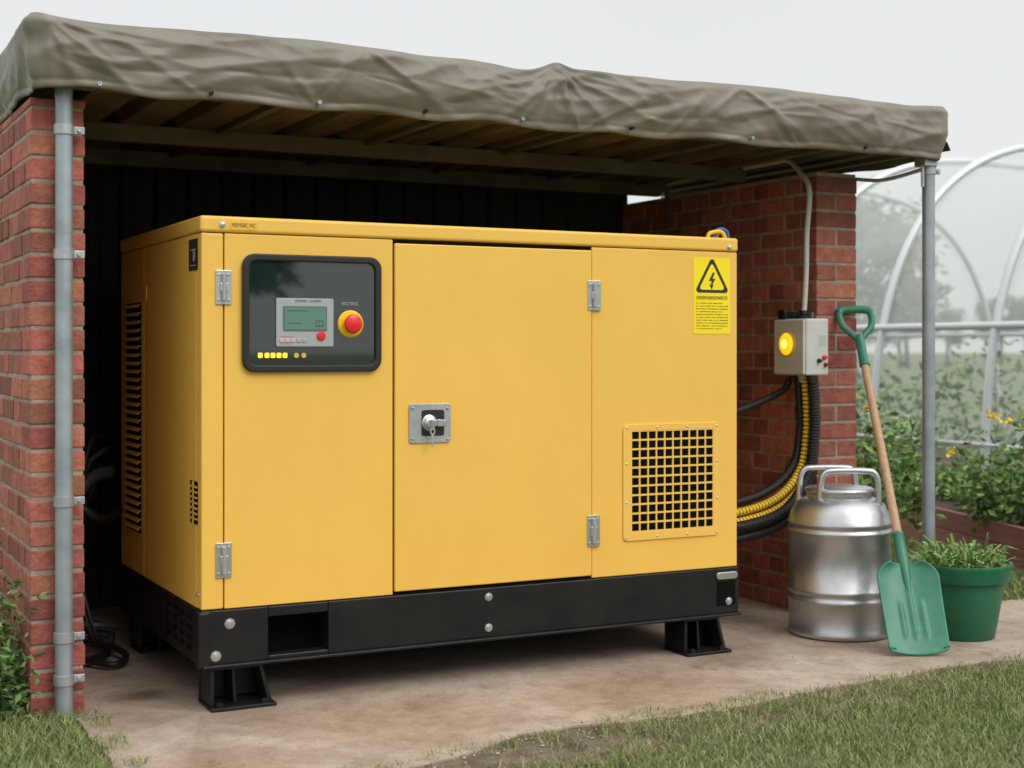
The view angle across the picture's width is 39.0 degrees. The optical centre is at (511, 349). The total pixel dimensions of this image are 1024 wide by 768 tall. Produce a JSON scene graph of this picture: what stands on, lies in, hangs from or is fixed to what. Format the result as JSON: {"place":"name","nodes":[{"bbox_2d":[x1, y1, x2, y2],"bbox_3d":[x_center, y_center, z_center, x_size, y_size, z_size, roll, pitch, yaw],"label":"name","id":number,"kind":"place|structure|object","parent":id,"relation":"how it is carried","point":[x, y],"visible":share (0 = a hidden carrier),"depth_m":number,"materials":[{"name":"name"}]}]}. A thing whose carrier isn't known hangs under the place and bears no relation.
{"place":"outdoors","nodes":[
{"label":"outdoors","id":0,"kind":"place"},
{"bbox_2d":[0,532,1023,767],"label":"grass lawn","id":1,"kind":"structure","parent":0,"point":[37,751],"depth_m":4.24,"materials":[{"name":"plant"}]},
{"bbox_2d":[0,353,1023,767],"bbox_3d":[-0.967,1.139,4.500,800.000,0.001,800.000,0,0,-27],"label":"ground","id":2,"kind":"structure","parent":0,"point":[914,369],"depth_m":31.98,"materials":[{"name":"green plant"}]},
{"bbox_2d":[0,516,47,724],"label":"wall weeds","id":3,"kind":"object","parent":2,"relation":"on","point":[13,694],"depth_m":4.40,"materials":[{"name":"green plant"}]},
{"bbox_2d":[21,596,1023,767],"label":"concrete slab","id":4,"kind":"structure","parent":2,"relation":"on","point":[531,684],"depth_m":4.83,"materials":[{"name":"beige concrete"}]},
{"bbox_2d":[120,215,741,712],"label":"diesel generator","id":5,"kind":"object","parent":4,"relation":"on","point":[342,439],"visible":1,"depth_m":4.90,"materials":[{"name":"yellow metal"}]},
{"bbox_2d":[223,233,392,608],"bbox_3d":[-0.655,0.223,4.678,0.569,1.178,0.030,0,0,-27],"label":"left door","id":6,"kind":"structure","parent":5,"relation":"in","point":[308,456],"depth_m":4.66,"materials":[{"name":"yellow paint"}]},
{"bbox_2d":[249,261,374,364],"bbox_3d":[-0.642,-0.117,4.662,0.440,0.345,0.007,0,0,-27],"label":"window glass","id":7,"kind":"structure","parent":5,"relation":"in","point":[269,281],"depth_m":4.66,"materials":[{"name":"black"}]},
{"bbox_2d":[394,243,590,591],"bbox_3d":[-0.060,0.224,4.981,0.755,1.156,0.036,0,0,-27],"label":"center door","id":8,"kind":"structure","parent":5,"relation":"in","point":[501,336],"depth_m":4.96,"materials":[{"name":"yellow paint"}]},
{"bbox_2d":[0,87,950,720],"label":"brick shed","id":9,"kind":"structure","parent":4,"relation":"on","point":[90,179],"depth_m":6.15,"materials":[{"name":"brick"}]},
{"bbox_2d":[83,433,129,667],"bbox_3d":[-1.598,0.718,5.366,0.318,0.802,0.701,0,0,-27],"label":"hose bundle","id":10,"kind":"object","parent":9,"relation":"attached to","point":[102,638],"visible":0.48,"depth_m":5.35,"materials":[{"name":"grey rubber"}]},
{"bbox_2d":[0,12,947,197],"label":"tarpaulin","id":11,"kind":"object","parent":9,"relation":"on","point":[41,50],"visible":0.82,"depth_m":4.89,"materials":[{"name":"fabric"}]},
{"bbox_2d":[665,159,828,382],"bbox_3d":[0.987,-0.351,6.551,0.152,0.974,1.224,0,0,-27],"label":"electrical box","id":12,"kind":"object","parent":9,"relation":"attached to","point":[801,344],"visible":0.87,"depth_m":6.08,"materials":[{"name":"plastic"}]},
{"bbox_2d":[774,319,804,374],"bbox_3d":[1.168,-0.012,6.089,0.011,0.229,0.197,0,0,-27],"label":"enclosure door","id":13,"kind":"structure","parent":12,"relation":"in","point":[794,363],"depth_m":6.07,"materials":[{"name":"plastic"}]},
{"bbox_2d":[737,376,820,542],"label":"power cables","id":14,"kind":"object","parent":9,"relation":"attached to","point":[808,423],"visible":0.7,"depth_m":6.04,"materials":[{"name":"black rubber"}]},
{"bbox_2d":[79,628,1022,767],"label":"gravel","id":15,"kind":"structure","parent":4,"relation":"on","point":[497,753],"depth_m":4.37,"materials":[{"name":"grey gravel"}]},
{"bbox_2d":[787,464,892,641],"bbox_3d":[1.304,0.793,5.760,0.410,0.664,0.410,0,0,-27],"label":"milk can","id":16,"kind":"object","parent":4,"relation":"on","point":[839,545],"visible":0.94,"depth_m":5.60,"materials":[{"name":"metal"}]},
{"bbox_2d":[835,305,949,655],"bbox_3d":[1.488,0.467,5.750,0.238,1.315,0.886,0,0,-1],"label":"garden shovel","id":17,"kind":"object","parent":4,"relation":"on","point":[911,598],"visible":1,"depth_m":5.44,"materials":[{"name":"green plastic"}]},
{"bbox_2d":[908,530,1021,641],"bbox_3d":[1.774,0.923,5.714,0.522,0.406,0.497,0,0,30],"label":"plant pot","id":18,"kind":"object","parent":4,"relation":"on","point":[973,582],"visible":0.91,"depth_m":5.57,"materials":[{"name":"green plastic"}]},
{"bbox_2d":[422,662,1013,767],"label":"dirt patch","id":19,"kind":"object","parent":2,"relation":"on","point":[491,761],"visible":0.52,"depth_m":4.17,"materials":[{"name":"brown soil"}]},
{"bbox_2d":[866,280,941,367],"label":"oak tree","id":20,"kind":"object","parent":2,"relation":"on","point":[914,314],"visible":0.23,"depth_m":89.61,"materials":[{"name":"grey plant"}]},
{"bbox_2d":[855,144,1023,492],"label":"polytunnel","id":21,"kind":"structure","parent":2,"relation":"on","point":[995,325],"depth_m":10.63,"materials":[{"name":"white metal"}]},
{"bbox_2d":[855,330,1023,488],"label":"tunnel crops","id":22,"kind":"object","parent":2,"relation":"on","point":[946,383],"visible":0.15,"depth_m":12.96,"materials":[{"name":"plant"}]},
{"bbox_2d":[860,479,1023,571],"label":"raised garden bed","id":23,"kind":"object","parent":2,"relation":"on","point":[957,524],"visible":0.01,"depth_m":7.98,"materials":[{"name":"wood"}]},
{"bbox_2d":[855,388,1023,558],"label":"garden plants","id":24,"kind":"object","parent":23,"relation":"on","point":[962,488],"visible":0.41,"depth_m":7.75,"materials":[{"name":"green plant"}]},
{"bbox_2d":[935,307,968,365],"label":"oak tree","id":25,"kind":"object","parent":2,"relation":"on","point":[947,316],"visible":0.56,"depth_m":101.36,"materials":[{"name":"grey plant"}]},
{"bbox_2d":[973,295,1023,364],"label":"oak tree","id":26,"kind":"object","parent":2,"relation":"on","point":[1008,317],"visible":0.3,"depth_m":108.29,"materials":[{"name":"grey plant"}]},
{"bbox_2d":[1005,294,1023,340],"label":"oak tree","id":27,"kind":"object","parent":2,"relation":"on","point":[1020,304],"visible":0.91,"depth_m":87.90,"materials":[{"name":"grey plant"}]},
{"bbox_2d":[0,0,1023,352],"label":"sky","id":28,"kind":"structure","parent":0,"point":[965,58],"materials":[{"name":"white"}]},
{"bbox_2d":[859,318,875,345],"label":"oak tree","id":29,"kind":"object","parent":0,"point":[869,339],"visible":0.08,"depth_m":99.33,"materials":[{"name":"grey plant"}]},
{"bbox_2d":[875,299,920,367],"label":"oak tree","id":30,"kind":"object","parent":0,"point":[904,316],"visible":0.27,"depth_m":89.85,"materials":[{"name":"grey plant"}]},
{"bbox_2d":[855,190,957,404],"bbox_3d":[7.057,-1.079,29.985,3.373,4.486,3.777,0,0,-27],"label":"oak tree","id":31,"kind":"object","parent":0,"point":[884,248],"visible":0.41,"depth_m":29.35,"materials":[{"name":"grey plant"}]}
]}

